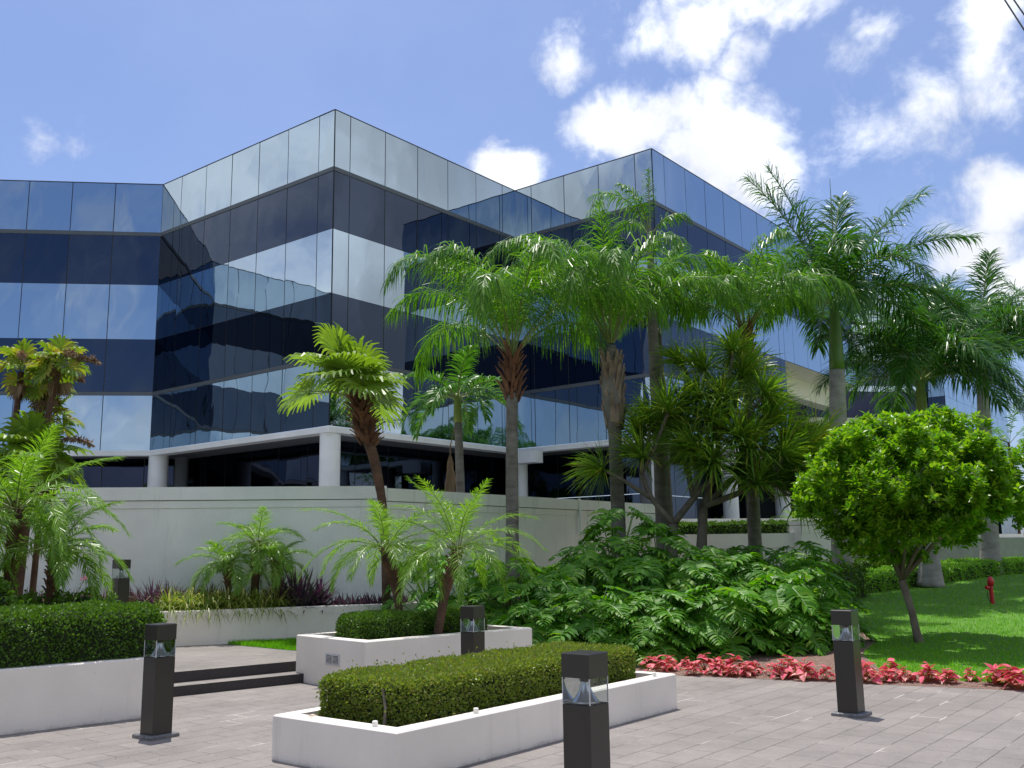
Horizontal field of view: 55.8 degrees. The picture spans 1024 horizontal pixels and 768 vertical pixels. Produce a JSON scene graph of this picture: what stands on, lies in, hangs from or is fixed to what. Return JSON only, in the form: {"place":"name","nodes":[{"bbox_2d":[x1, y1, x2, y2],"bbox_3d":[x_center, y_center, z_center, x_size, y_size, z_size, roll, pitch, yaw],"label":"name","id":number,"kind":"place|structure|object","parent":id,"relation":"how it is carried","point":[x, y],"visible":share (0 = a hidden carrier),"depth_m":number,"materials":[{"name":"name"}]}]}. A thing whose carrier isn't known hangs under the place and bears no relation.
{"place":"outdoors","nodes":[
{"label":"outdoors","id":0,"kind":"place"},
{"bbox_2d":[170,644,295,668],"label":"terrace paving","id":1,"kind":"structure","parent":0,"point":[201,655],"depth_m":13.72,"materials":[{"name":"stone"}]},
{"bbox_2d":[0,109,1017,533],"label":"office building","id":2,"kind":"structure","parent":0,"point":[192,309],"depth_m":33.25,"materials":[{"name":"blue glass"}]},
{"bbox_2d":[0,675,1023,767],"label":"patio paving","id":3,"kind":"structure","parent":0,"point":[716,722],"depth_m":8.65,"materials":[{"name":"stone"}]},
{"bbox_2d":[0,656,145,734],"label":"corner planter","id":4,"kind":"object","parent":3,"relation":"on","point":[47,696],"visible":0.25,"depth_m":9.46,"materials":[{"name":"concrete"}]},
{"bbox_2d":[0,570,24,606],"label":"leafy shrub","id":5,"kind":"object","parent":4,"relation":"on","point":[5,588],"visible":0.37,"depth_m":11.09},
{"bbox_2d":[0,451,26,598],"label":"pygmy date palm","id":6,"kind":"object","parent":4,"relation":"on","point":[9,518],"visible":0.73,"depth_m":11.81,"materials":[{"name":"green plant"}]},
{"bbox_2d":[0,338,56,532],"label":"fan palm","id":7,"kind":"object","parent":4,"relation":"on","point":[21,356],"visible":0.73,"depth_m":14.70,"materials":[{"name":"green plant"}]},
{"bbox_2d":[0,408,95,597],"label":"fan palm","id":8,"kind":"object","parent":4,"relation":"on","point":[22,430],"visible":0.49,"depth_m":14.07,"materials":[{"name":"green plant"}]},
{"bbox_2d":[12,351,85,418],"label":"fan palm","id":9,"kind":"object","parent":4,"relation":"on","point":[39,389],"visible":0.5,"depth_m":14.74,"materials":[{"name":"green plant"}]},
{"bbox_2d":[19,394,84,597],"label":"fan palm","id":10,"kind":"object","parent":4,"relation":"on","point":[67,420],"visible":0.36,"depth_m":14.97,"materials":[{"name":"green plant"}]},
{"bbox_2d":[25,333,101,463],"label":"fan palm","id":11,"kind":"object","parent":4,"relation":"on","point":[60,383],"visible":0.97,"depth_m":14.52,"materials":[{"name":"green plant"}]},
{"bbox_2d":[6,581,120,605],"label":"leafy shrub","id":12,"kind":"object","parent":4,"relation":"on","point":[59,598],"visible":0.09,"depth_m":12.22,"materials":[{"name":"plant"}]},
{"bbox_2d":[0,423,133,605],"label":"pygmy date palm","id":13,"kind":"object","parent":4,"relation":"on","point":[14,529],"visible":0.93,"depth_m":12.07,"materials":[{"name":"green plant"}]},
{"bbox_2d":[0,483,134,604],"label":"pygmy date palm","id":14,"kind":"object","parent":4,"relation":"on","point":[50,589],"visible":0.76,"depth_m":12.28,"materials":[{"name":"green plant"}]},
{"bbox_2d":[0,593,166,672],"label":"clipped hedge","id":15,"kind":"object","parent":4,"relation":"on","point":[55,633],"visible":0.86,"depth_m":9.75,"materials":[{"name":"plant"}]},
{"bbox_2d":[132,623,179,740],"bbox_3d":[-3.252,2.720,8.891,0.296,1.004,0.296,-9,-13,38],"label":"bollard light","id":16,"kind":"object","parent":3,"relation":"on","point":[157,693],"visible":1,"depth_m":8.82,"materials":[{"name":"brown metal"}]},
{"bbox_2d":[173,658,303,696],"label":"steps","id":17,"kind":"structure","parent":3,"relation":"on","point":[215,678],"depth_m":12.08,"materials":[{"name":"concrete"}]},
{"bbox_2d":[296,625,531,684],"bbox_3d":[-1.282,3.620,12.958,2.742,0.600,1.620,8,-13,-41],"label":"step planter","id":18,"kind":"object","parent":3,"relation":"on","point":[319,656],"visible":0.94,"depth_m":12.17,"materials":[{"name":"concrete"}]},
{"bbox_2d":[334,602,425,639],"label":"clipped shrub","id":19,"kind":"object","parent":18,"relation":"on","point":[384,623],"visible":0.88,"depth_m":12.16,"materials":[{"name":"plant"}]},
{"bbox_2d":[297,498,474,609],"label":"pygmy date palm","id":20,"kind":"object","parent":18,"relation":"on","point":[390,563],"visible":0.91,"depth_m":13.18,"materials":[{"name":"green plant"}]},
{"bbox_2d":[417,604,488,635],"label":"clipped shrub","id":21,"kind":"object","parent":18,"relation":"on","point":[452,623],"visible":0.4,"depth_m":12.99,"materials":[{"name":"plant"}]},
{"bbox_2d":[360,475,547,634],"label":"pygmy date palm","id":22,"kind":"object","parent":18,"relation":"on","point":[454,562],"visible":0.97,"depth_m":12.83,"materials":[{"name":"green plant"}]},
{"bbox_2d":[460,605,484,654],"bbox_3d":[-0.456,3.096,11.255,0.296,1.004,0.296,-9,-13,38],"label":"bollard light","id":23,"kind":"object","parent":3,"relation":"on","point":[472,637],"visible":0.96,"depth_m":11.23,"materials":[{"name":"brown metal"}]},
{"bbox_2d":[272,671,676,767],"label":"front planter","id":24,"kind":"object","parent":3,"relation":"on","point":[301,737],"visible":0.64,"depth_m":7.58,"materials":[{"name":"concrete"}]},
{"bbox_2d":[316,634,637,726],"bbox_3d":[-0.144,2.639,8.920,1.321,0.605,3.559,-8,-13,37],"label":"clipped hedge","id":25,"kind":"object","parent":24,"relation":"on","point":[428,689],"visible":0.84,"depth_m":8.02,"materials":[{"name":"plant"}]},
{"bbox_2d":[561,650,610,767],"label":"bollard light","id":26,"kind":"object","parent":3,"relation":"on","point":[586,738],"visible":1,"depth_m":5.74,"materials":[{"name":"brown metal"}]},
{"bbox_2d":[831,609,871,718],"bbox_3d":[3.309,2.738,9.521,0.296,1.004,0.296,-9,-13,38],"label":"bollard light","id":27,"kind":"object","parent":3,"relation":"on","point":[848,675],"visible":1,"depth_m":9.44,"materials":[{"name":"brown metal"}]},
{"bbox_2d":[0,0,1023,533],"label":"sky","id":28,"kind":"structure","parent":0,"point":[885,100],"materials":[{"name":"blue"}]},
{"bbox_2d":[725,537,1023,560],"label":"podium ground","id":29,"kind":"structure","parent":0,"point":[1010,547],"depth_m":29.70,"materials":[{"name":"concrete"}]},
{"bbox_2d":[0,486,654,618],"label":"garden wall","id":30,"kind":"structure","parent":29,"relation":"on","point":[168,528],"depth_m":17.32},
{"bbox_2d":[399,345,522,492],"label":"christmas palm","id":31,"kind":"object","parent":29,"relation":"on","point":[430,401],"visible":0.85,"depth_m":21.04,"materials":[{"name":"green plant"}]},
{"bbox_2d":[929,397,1023,533],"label":"areca palm","id":32,"kind":"object","parent":29,"relation":"on","point":[996,430],"visible":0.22,"depth_m":34.81,"materials":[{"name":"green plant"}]},
{"bbox_2d":[853,574,1023,690],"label":"lawn","id":33,"kind":"structure","parent":0,"point":[1005,598],"depth_m":17.34,"materials":[{"name":"plant"}]},
{"bbox_2d":[379,541,482,611],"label":"philodendron","id":34,"kind":"object","parent":33,"relation":"on","point":[434,595],"visible":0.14,"depth_m":16.25,"materials":[{"name":"green"}]},
{"bbox_2d":[638,533,793,582],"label":"planter wall","id":35,"kind":"structure","parent":33,"relation":"on","point":[774,541],"depth_m":24.45,"materials":[{"name":"concrete"}]},
{"bbox_2d":[639,517,807,534],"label":"hedge","id":36,"kind":"object","parent":35,"relation":"on","point":[740,527],"visible":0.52,"depth_m":24.66,"materials":[{"name":"plant"}]},
{"bbox_2d":[680,518,830,563],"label":"parapet wall","id":37,"kind":"structure","parent":33,"relation":"on","point":[805,535],"depth_m":24.63,"materials":[{"name":"concrete"}]},
{"bbox_2d":[602,625,1023,690],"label":"mulch bed","id":38,"kind":"object","parent":33,"relation":"on","point":[828,660],"visible":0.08,"depth_m":12.87,"materials":[{"name":"soil"}]},
{"bbox_2d":[413,555,519,622],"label":"philodendron","id":39,"kind":"object","parent":38,"relation":"on","point":[473,586],"visible":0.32,"depth_m":15.58,"materials":[{"name":"green"}]},
{"bbox_2d":[462,557,554,625],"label":"philodendron","id":40,"kind":"object","parent":38,"relation":"on","point":[514,582],"visible":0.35,"depth_m":15.35,"materials":[{"name":"green"}]},
{"bbox_2d":[379,235,671,622],"bbox_3d":[0.183,0.866,17.600,5.440,7.318,5.675,-1,-10,0],"label":"queen palm","id":41,"kind":"object","parent":38,"relation":"on","point":[508,307],"visible":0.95,"depth_m":17.59,"materials":[{"name":"green plant"}]},
{"bbox_2d":[488,592,595,643],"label":"philodendron","id":42,"kind":"object","parent":38,"relation":"on","point":[540,626],"visible":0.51,"depth_m":14.00,"materials":[{"name":"green"}]},
{"bbox_2d":[483,564,602,625],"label":"philodendron","id":43,"kind":"object","parent":38,"relation":"on","point":[536,574],"visible":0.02,"depth_m":17.52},
{"bbox_2d":[505,574,606,643],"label":"philodendron","id":44,"kind":"object","parent":38,"relation":"on","point":[541,591],"visible":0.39,"depth_m":14.83,"materials":[{"name":"green"}]},
{"bbox_2d":[522,546,634,635],"bbox_3d":[1.232,3.523,15.810,2.241,1.721,2.122,-1,-10,0],"label":"philodendron","id":45,"kind":"object","parent":38,"relation":"on","point":[572,571],"visible":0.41,"depth_m":15.56,"materials":[{"name":"green"}]},
{"bbox_2d":[537,537,639,621],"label":"philodendron","id":46,"kind":"object","parent":38,"relation":"on","point":[566,551],"visible":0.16,"depth_m":17.02,"materials":[{"name":"green"}]},
{"bbox_2d":[540,585,645,662],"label":"philodendron","id":47,"kind":"object","parent":38,"relation":"on","point":[604,605],"visible":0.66,"depth_m":13.88,"materials":[{"name":"green"}]},
{"bbox_2d":[479,200,749,582],"bbox_3d":[2.017,0.719,19.420,5.390,7.965,5.937,-1,-10,0],"label":"queen palm","id":48,"kind":"object","parent":38,"relation":"on","point":[611,380],"visible":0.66,"depth_m":18.91,"materials":[{"name":"green plant"}]},
{"bbox_2d":[551,506,685,606],"bbox_3d":[1.839,3.261,16.712,2.709,2.258,2.657,-1,-10,0],"label":"philodendron","id":49,"kind":"object","parent":38,"relation":"on","point":[604,521],"visible":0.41,"depth_m":16.43,"materials":[{"name":"green"}]},
{"bbox_2d":[586,168,692,568],"bbox_3d":[2.690,-0.070,19.677,2.116,9.506,1.348,-7,-12,32],"label":"queen palm","id":50,"kind":"object","parent":38,"relation":"on","point":[660,487],"visible":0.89,"depth_m":20.05,"materials":[{"name":"green plant"}]},
{"bbox_2d":[576,555,702,649],"bbox_3d":[2.074,3.533,15.464,2.104,1.565,1.900,-6,-11,29],"label":"philodendron","id":51,"kind":"object","parent":38,"relation":"on","point":[641,565],"visible":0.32,"depth_m":15.25,"materials":[{"name":"green"}]},
{"bbox_2d":[612,614,696,668],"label":"philodendron","id":52,"kind":"object","parent":38,"relation":"on","point":[641,639],"visible":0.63,"depth_m":13.70,"materials":[{"name":"green"}]},
{"bbox_2d":[561,362,750,557],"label":"screw pine","id":53,"kind":"object","parent":38,"relation":"on","point":[635,426],"visible":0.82,"depth_m":18.32,"materials":[{"name":"plant"}]},
{"bbox_2d":[596,523,715,630],"bbox_3d":[2.687,3.456,16.981,2.590,1.984,2.369,7,-13,-38],"label":"philodendron","id":54,"kind":"object","parent":38,"relation":"on","point":[678,543],"visible":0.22,"depth_m":16.56,"materials":[{"name":"green"}]},
{"bbox_2d":[644,655,672,672],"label":"caladium plant","id":55,"kind":"object","parent":38,"relation":"on","point":[652,665],"visible":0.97,"depth_m":12.84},
{"bbox_2d":[607,589,713,665],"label":"philodendron","id":56,"kind":"object","parent":38,"relation":"on","point":[646,602],"visible":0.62,"depth_m":14.04,"materials":[{"name":"green"}]},
{"bbox_2d":[574,242,749,518],"bbox_3d":[3.184,0.854,21.235,4.100,8.071,3.587,5,-11,-29],"label":"queen palm","id":57,"kind":"object","parent":38,"relation":"on","point":[669,491],"visible":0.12,"depth_m":21.29,"materials":[{"name":"green plant"}]},
{"bbox_2d":[681,660,704,674],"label":"caladium plant","id":58,"kind":"object","parent":38,"relation":"on","point":[693,665],"visible":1,"depth_m":12.65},
{"bbox_2d":[642,555,745,645],"bbox_3d":[2.884,3.473,15.538,2.097,1.439,1.993,-1,-10,0],"label":"philodendron","id":59,"kind":"object","parent":38,"relation":"on","point":[684,581],"visible":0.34,"depth_m":15.21,"materials":[{"name":"green"}]},
{"bbox_2d":[648,545,754,603],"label":"philodendron","id":60,"kind":"object","parent":38,"relation":"on","point":[713,551],"visible":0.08,"depth_m":16.34,"materials":[{"name":"green"}]},
{"bbox_2d":[704,657,723,675],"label":"caladium plant","id":61,"kind":"object","parent":38,"relation":"on","point":[715,666],"visible":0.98,"depth_m":12.57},
{"bbox_2d":[669,584,786,660],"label":"philodendron","id":62,"kind":"object","parent":38,"relation":"on","point":[733,612],"visible":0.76,"depth_m":13.99,"materials":[{"name":"green"}]},
{"bbox_2d":[721,653,752,673],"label":"caladium plant","id":63,"kind":"object","parent":38,"relation":"on","point":[728,662],"visible":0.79,"depth_m":12.66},
{"bbox_2d":[644,317,848,583],"bbox_3d":[4.804,1.558,18.579,4.678,5.920,3.116,-1,-10,0],"label":"screw pine","id":64,"kind":"object","parent":38,"relation":"on","point":[790,445],"visible":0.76,"depth_m":18.27,"materials":[{"name":"plant"}]},
{"bbox_2d":[712,545,788,587],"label":"philodendron","id":65,"kind":"object","parent":38,"relation":"on","point":[732,550],"visible":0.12,"depth_m":17.58,"materials":[{"name":"green"}]},
{"bbox_2d":[647,227,861,558],"bbox_3d":[5.001,0.822,20.114,4.299,7.713,4.336,-1,-10,0],"label":"queen palm","id":66,"kind":"object","parent":38,"relation":"on","point":[760,285],"visible":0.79,"depth_m":19.99,"materials":[{"name":"green plant"}]},
{"bbox_2d":[702,552,806,642],"bbox_3d":[3.950,3.527,15.951,2.080,1.481,2.045,-4,-10,15],"label":"philodendron","id":67,"kind":"object","parent":38,"relation":"on","point":[751,568],"visible":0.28,"depth_m":15.81,"materials":[{"name":"green"}]},
{"bbox_2d":[770,659,796,680],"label":"caladium plant","id":68,"kind":"object","parent":38,"relation":"on","point":[784,672],"visible":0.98,"depth_m":12.15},
{"bbox_2d":[729,573,842,655],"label":"philodendron","id":69,"kind":"object","parent":38,"relation":"on","point":[775,596],"visible":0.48,"depth_m":14.33,"materials":[{"name":"green"}]},
{"bbox_2d":[738,599,841,656],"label":"philodendron","id":70,"kind":"object","parent":38,"relation":"on","point":[775,623],"visible":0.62,"depth_m":14.14,"materials":[{"name":"green"}]},
{"bbox_2d":[746,552,858,634],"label":"philodendron","id":71,"kind":"object","parent":38,"relation":"on","point":[814,575],"visible":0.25,"depth_m":16.43,"materials":[{"name":"green"}]},
{"bbox_2d":[787,656,819,681],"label":"caladium plant","id":72,"kind":"object","parent":38,"relation":"on","point":[804,674],"visible":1,"depth_m":12.00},
{"bbox_2d":[763,541,856,600],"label":"philodendron","id":73,"kind":"object","parent":38,"relation":"on","point":[810,547],"visible":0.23,"depth_m":18.01,"materials":[{"name":"green"}]},
{"bbox_2d":[783,548,854,593],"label":"philodendron","id":74,"kind":"object","parent":38,"relation":"on","point":[812,556],"visible":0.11,"depth_m":19.63,"materials":[{"name":"green"}]},
{"bbox_2d":[760,569,878,650],"bbox_3d":[4.819,3.572,15.255,1.687,1.307,1.789,5,-11,-29],"label":"philodendron","id":75,"kind":"object","parent":38,"relation":"on","point":[836,596],"visible":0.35,"depth_m":14.89,"materials":[{"name":"green"}]},
{"bbox_2d":[810,549,872,600],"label":"shaded shrub","id":76,"kind":"object","parent":38,"relation":"on","point":[855,575],"visible":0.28,"depth_m":21.46,"materials":[{"name":"plant"}]},
{"bbox_2d":[862,661,882,684],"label":"caladium plant","id":77,"kind":"object","parent":38,"relation":"on","point":[877,679],"visible":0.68,"depth_m":11.69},
{"bbox_2d":[878,658,904,678],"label":"caladium plant","id":78,"kind":"object","parent":38,"relation":"on","point":[892,664],"visible":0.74,"depth_m":11.93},
{"bbox_2d":[908,664,940,683],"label":"caladium plant","id":79,"kind":"object","parent":38,"relation":"on","point":[922,677],"visible":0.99,"depth_m":11.58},
{"bbox_2d":[935,668,961,682],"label":"caladium plant","id":80,"kind":"object","parent":38,"relation":"on","point":[954,676],"visible":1,"depth_m":11.46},
{"bbox_2d":[978,663,1020,686],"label":"caladium plant","id":81,"kind":"object","parent":38,"relation":"on","point":[994,667],"visible":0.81,"depth_m":11.28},
{"bbox_2d":[997,668,1023,689],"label":"caladium plant","id":82,"kind":"object","parent":38,"relation":"on","point":[1019,674],"visible":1,"depth_m":11.00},
{"bbox_2d":[738,555,907,579],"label":"hedge","id":83,"kind":"object","parent":33,"relation":"on","point":[863,561],"visible":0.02,"depth_m":26.31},
{"bbox_2d":[702,159,984,566],"bbox_3d":[8.000,-0.455,23.161,6.045,10.882,5.808,-10,-13,41],"label":"royal palm","id":84,"kind":"object","parent":33,"relation":"on","point":[844,267],"visible":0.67,"depth_m":23.06,"materials":[{"name":"green plant"}]},
{"bbox_2d":[789,403,1023,642],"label":"round tree","id":85,"kind":"object","parent":33,"relation":"on","point":[860,455],"visible":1,"depth_m":14.49,"materials":[{"name":"plant"}]},
{"bbox_2d":[802,267,1023,587],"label":"royal palm","id":86,"kind":"object","parent":33,"relation":"on","point":[918,362],"visible":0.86,"depth_m":24.33,"materials":[{"name":"green plant"}]},
{"bbox_2d":[864,554,1023,592],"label":"hedge","id":87,"kind":"object","parent":33,"relation":"on","point":[883,578],"visible":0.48,"depth_m":25.48,"materials":[{"name":"plant"}]},
{"bbox_2d":[866,248,1023,574],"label":"royal palm","id":88,"kind":"object","parent":33,"relation":"on","point":[990,548],"visible":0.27,"depth_m":27.75,"materials":[{"name":"green plant"}]},
{"bbox_2d":[985,576,994,603],"bbox_3d":[9.753,4.234,19.733,0.203,0.600,0.126,1,-10,-11],"label":"standpipe","id":89,"kind":"object","parent":33,"relation":"on","point":[990,582],"visible":0.94,"depth_m":19.71,"materials":[{"name":"red"}]},
{"bbox_2d":[988,272,1023,373],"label":"royal palm","id":90,"kind":"object","parent":33,"relation":"on","point":[1010,287],"visible":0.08,"depth_m":31.71,"materials":[{"name":"green plant"}]},
{"label":"grass patch","id":91,"kind":"structure","parent":0,"visible":0},
{"bbox_2d":[228,637,296,649],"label":"patch grass","id":92,"kind":"structure","parent":91,"relation":"on","point":[284,643],"depth_m":15.06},
{"label":"ground","id":93,"kind":"structure","parent":0,"visible":0},
{"bbox_2d":[160,601,420,645],"bbox_3d":[-7.055,4.106,15.798,11.626,0.790,1.880,1,-10,-8],"label":"terrace planter","id":94,"kind":"object","parent":93,"relation":"on","point":[311,620],"visible":0.26,"depth_m":15.75,"materials":[{"name":"concrete"}]},
{"bbox_2d":[111,559,130,602],"bbox_3d":[-6.254,3.310,15.425,0.296,1.004,0.296,-9,-13,38],"label":"bollard light","id":95,"kind":"object","parent":94,"relation":"on","point":[121,581],"visible":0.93,"depth_m":15.40,"materials":[{"name":"brown metal"}]},
{"bbox_2d":[130,578,174,607],"bbox_3d":[-5.843,3.528,15.853,1.199,0.782,1.158,-1,-10,0],"label":"purple rhoeo","id":96,"kind":"object","parent":94,"relation":"on","point":[152,593],"visible":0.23,"depth_m":15.80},
{"bbox_2d":[145,580,197,627],"bbox_3d":[-5.485,3.549,15.515,1.142,0.790,1.101,-1,-10,0],"label":"striped liriope","id":97,"kind":"object","parent":94,"relation":"in","point":[169,608],"visible":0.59,"depth_m":15.43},
{"bbox_2d":[158,582,215,627],"bbox_3d":[-5.231,3.540,15.638,1.030,0.813,1.150,5,-12,-31],"label":"striped liriope","id":98,"kind":"object","parent":94,"relation":"in","point":[189,601],"visible":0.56,"depth_m":15.52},
{"bbox_2d":[177,585,236,626],"bbox_3d":[-4.994,3.575,15.740,1.142,0.788,1.114,-1,-10,0],"label":"striped liriope","id":99,"kind":"object","parent":94,"relation":"in","point":[208,604],"visible":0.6,"depth_m":15.61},
{"bbox_2d":[173,540,268,598],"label":"pygmy date palm","id":100,"kind":"object","parent":94,"relation":"on","point":[213,569],"visible":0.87,"depth_m":16.08,"materials":[{"name":"green plant"}]},
{"bbox_2d":[205,579,247,623],"bbox_3d":[-4.698,3.593,15.887,0.995,0.811,1.173,-1,-10,0],"label":"striped liriope","id":101,"kind":"object","parent":94,"relation":"in","point":[229,605],"visible":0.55,"depth_m":15.77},
{"bbox_2d":[217,585,273,622],"bbox_3d":[-4.412,3.616,15.983,1.060,0.769,1.058,7,-13,-39],"label":"striped liriope","id":102,"kind":"object","parent":94,"relation":"in","point":[243,598],"visible":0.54,"depth_m":15.88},
{"bbox_2d":[207,506,306,606],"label":"pygmy date palm","id":103,"kind":"object","parent":94,"relation":"on","point":[260,533],"visible":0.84,"depth_m":16.36,"materials":[{"name":"green plant"}]},
{"bbox_2d":[238,583,290,624],"bbox_3d":[-4.160,3.642,16.081,1.112,0.782,1.175,4,-11,-25],"label":"striped liriope","id":104,"kind":"object","parent":94,"relation":"in","point":[258,600],"visible":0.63,"depth_m":15.96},
{"bbox_2d":[230,540,314,605],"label":"pygmy date palm","id":105,"kind":"object","parent":94,"relation":"on","point":[276,569],"visible":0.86,"depth_m":16.12,"materials":[{"name":"green plant"}]},
{"bbox_2d":[249,571,302,617],"bbox_3d":[-3.942,3.533,16.403,1.301,0.816,1.318,-1,-10,0],"label":"purple rhoeo","id":106,"kind":"object","parent":94,"relation":"on","point":[282,589],"visible":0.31,"depth_m":16.26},
{"bbox_2d":[251,585,304,621],"bbox_3d":[-3.986,3.682,16.196,1.132,0.767,1.114,-1,-10,0],"label":"striped liriope","id":107,"kind":"object","parent":94,"relation":"in","point":[276,603],"visible":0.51,"depth_m":16.10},
{"bbox_2d":[266,563,348,614],"bbox_3d":[-3.664,3.480,16.475,1.472,0.931,1.523,7,-13,-38],"label":"purple rhoeo","id":108,"kind":"object","parent":94,"relation":"on","point":[301,596],"visible":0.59,"depth_m":16.31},
{"bbox_2d":[295,578,347,612],"bbox_3d":[-3.308,3.584,16.629,1.121,0.725,1.194,6,-12,-33],"label":"purple rhoeo","id":109,"kind":"object","parent":94,"relation":"on","point":[323,596],"visible":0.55,"depth_m":16.52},
{"bbox_2d":[277,321,413,609],"bbox_3d":[-2.942,1.390,16.851,2.479,5.034,2.494,-1,-10,0],"label":"fan palm","id":110,"kind":"object","parent":94,"relation":"on","point":[351,369],"visible":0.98,"depth_m":16.80,"materials":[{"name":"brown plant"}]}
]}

